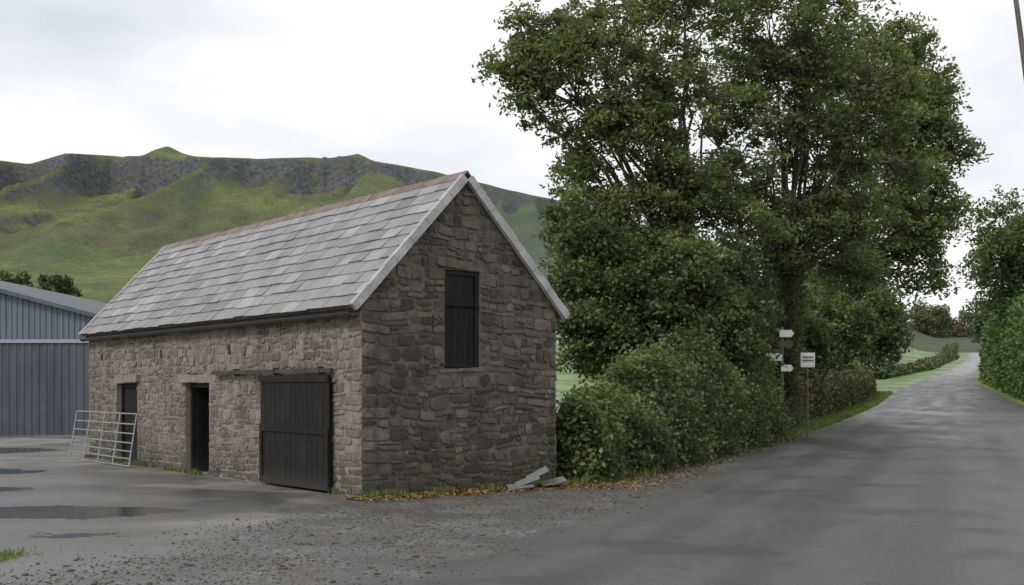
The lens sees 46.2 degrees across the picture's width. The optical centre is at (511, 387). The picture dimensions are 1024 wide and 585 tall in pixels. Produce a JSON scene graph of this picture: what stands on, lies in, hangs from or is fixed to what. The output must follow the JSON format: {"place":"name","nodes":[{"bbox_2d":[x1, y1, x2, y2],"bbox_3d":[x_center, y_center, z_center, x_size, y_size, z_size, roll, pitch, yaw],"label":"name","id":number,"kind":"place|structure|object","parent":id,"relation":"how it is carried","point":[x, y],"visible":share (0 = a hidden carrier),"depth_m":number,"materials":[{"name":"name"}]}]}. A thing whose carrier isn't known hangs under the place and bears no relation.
{"place":"outdoors","nodes":[
{"label":"outdoors","id":0,"kind":"place"},
{"bbox_2d":[0,470,731,584],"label":"gravel","id":1,"kind":"structure","parent":0,"point":[352,542],"depth_m":14.68,"materials":[{"name":"grey gravel"}]},
{"bbox_2d":[0,147,981,352],"bbox_3d":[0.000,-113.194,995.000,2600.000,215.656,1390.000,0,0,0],"label":"hill","id":2,"kind":"structure","parent":0,"point":[103,228],"depth_m":886.04,"materials":[{"name":"green plant"}]},
{"bbox_2d":[0,318,1023,584],"bbox_3d":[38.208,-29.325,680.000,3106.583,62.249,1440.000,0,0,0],"label":"ground","id":3,"kind":"structure","parent":0,"point":[916,478],"depth_m":16.37,"materials":[{"name":"grey asphalt"}]},
{"bbox_2d":[0,281,106,434],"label":"metal shed","id":4,"kind":"structure","parent":3,"relation":"on","point":[44,369],"depth_m":41.88,"materials":[{"name":"metal"}]},
{"bbox_2d":[0,343,88,434],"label":"sliding doors","id":5,"kind":"structure","parent":4,"relation":"in","point":[43,386],"depth_m":41.87,"materials":[{"name":"blue metal"}]},
{"bbox_2d":[69,410,137,466],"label":"field gate","id":6,"kind":"structure","parent":3,"relation":"on","point":[100,440],"depth_m":28.25,"materials":[{"name":"metal"}]},
{"bbox_2d":[78,170,569,496],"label":"stone barn","id":7,"kind":"structure","parent":3,"relation":"on","point":[401,338],"depth_m":21.56,"materials":[{"name":"grey stone"}]},
{"bbox_2d":[259,374,330,490],"bbox_3d":[-3.894,0.765,21.348,0.058,1.992,2.620,0,0,-38],"label":"sliding door","id":8,"kind":"structure","parent":7,"relation":"in","point":[295,426],"depth_m":21.24,"materials":[{"name":"black wood"}]},
{"bbox_2d":[445,270,477,367],"bbox_3d":[-0.904,-1.190,20.964,0.728,1.680,0.070,0,0,-38],"label":"loft door","id":9,"kind":"structure","parent":7,"relation":"in","point":[461,287],"depth_m":20.98,"materials":[{"name":"black wood"}]},
{"bbox_2d":[0,390,892,564],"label":"grass","id":10,"kind":"structure","parent":3,"relation":"on","point":[872,401],"depth_m":27.31,"materials":[{"name":"green plant"}]},
{"bbox_2d":[0,263,974,362],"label":"distant trees","id":11,"kind":"object","parent":3,"relation":"on","point":[935,321],"visible":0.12,"depth_m":193.32,"materials":[{"name":"green plant"}]},
{"bbox_2d":[506,466,566,489],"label":"broken slates","id":12,"kind":"object","parent":3,"relation":"on","point":[528,480],"visible":1,"depth_m":21.27,"materials":[{"name":"grey stone"}]},
{"bbox_2d":[345,433,812,501],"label":"leaf litter","id":13,"kind":"object","parent":3,"relation":"on","point":[476,491],"visible":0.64,"depth_m":21.23,"materials":[{"name":"brown plant"}]},
{"bbox_2d":[471,0,808,303],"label":"ash tree","id":14,"kind":"object","parent":3,"relation":"on","point":[683,196],"visible":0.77,"depth_m":37.53,"materials":[{"name":"green plant"}]},
{"bbox_2d":[533,182,787,382],"bbox_3d":[4.783,-2.048,35.572,8.186,8.346,5.494,0,0,-21],"label":"holly tree","id":15,"kind":"object","parent":3,"relation":"on","point":[617,304],"visible":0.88,"depth_m":34.51,"materials":[{"name":"green plant"}]},
{"bbox_2d":[556,307,800,482],"bbox_3d":[4.647,-0.128,31.388,3.231,3.938,19.712,0,0,22],"label":"ivy hedge","id":16,"kind":"object","parent":3,"relation":"on","point":[668,404],"visible":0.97,"depth_m":27.03,"materials":[{"name":"green plant"}]},
{"bbox_2d":[767,327,793,398],"bbox_3d":[8.995,-0.075,40.336,1.027,3.950,0.189,0,0,-7],"label":"direction signpost","id":17,"kind":"object","parent":3,"relation":"on","point":[783,344],"visible":0.79,"depth_m":40.35,"materials":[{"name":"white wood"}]},
{"bbox_2d":[801,351,814,435],"bbox_3d":[10.149,0.325,41.176,0.500,3.150,0.112,0,0,-6],"label":"road sign","id":18,"kind":"object","parent":3,"relation":"on","point":[807,359],"visible":0.87,"depth_m":41.16,"materials":[{"name":"white metal"}]},
{"bbox_2d":[671,0,951,429],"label":"ash tree","id":19,"kind":"object","parent":3,"relation":"on","point":[818,218],"visible":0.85,"depth_m":42.24,"materials":[{"name":"green plant"}]},
{"bbox_2d":[743,281,917,385],"bbox_3d":[13.477,-1.696,53.351,4.830,7.514,20.312,0,0,33],"label":"hawthorn tree","id":20,"kind":"object","parent":3,"relation":"on","point":[859,326],"visible":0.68,"depth_m":55.38,"materials":[{"name":"green plant"}]},
{"bbox_2d":[794,362,876,421],"bbox_3d":[19.629,-0.260,73.169,3.020,3.982,65.836,0,0,20],"label":"beech hedge","id":21,"kind":"object","parent":3,"relation":"on","point":[834,391],"visible":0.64,"depth_m":63.21,"materials":[{"name":"green plant"}]},
{"bbox_2d":[802,10,993,376],"bbox_3d":[19.199,-8.213,63.743,9.790,20.668,14.094,0,0,0],"label":"ash tree","id":22,"kind":"object","parent":3,"relation":"on","point":[900,241],"visible":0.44,"depth_m":59.58,"materials":[{"name":"green plant"}]},
{"bbox_2d":[872,342,959,378],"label":"field hedge","id":23,"kind":"object","parent":3,"relation":"on","point":[948,353],"visible":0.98,"depth_m":148.15,"materials":[{"name":"green plant"}]},
{"bbox_2d":[960,279,1011,354],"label":"sycamore tree","id":24,"kind":"object","parent":3,"relation":"on","point":[977,324],"visible":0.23,"depth_m":136.81,"materials":[{"name":"green plant"}]},
{"bbox_2d":[951,184,1023,328],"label":"sycamore tree","id":25,"kind":"object","parent":3,"relation":"on","point":[1004,244],"visible":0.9,"depth_m":103.91,"materials":[{"name":"green plant"}]},
{"bbox_2d":[977,283,1023,400],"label":"conifer hedge","id":26,"kind":"object","parent":3,"relation":"on","point":[1001,363],"visible":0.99,"depth_m":100.70,"materials":[{"name":"green plant"}]},
{"bbox_2d":[1013,0,1023,78],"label":"utility pole","id":27,"kind":"object","parent":3,"relation":"on","point":[1019,24],"depth_m":29.95,"materials":[{"name":"brown wood"}]},
{"bbox_2d":[0,0,1023,329],"label":"sky","id":28,"kind":"structure","parent":0,"point":[385,81],"materials":[{"name":"white"}]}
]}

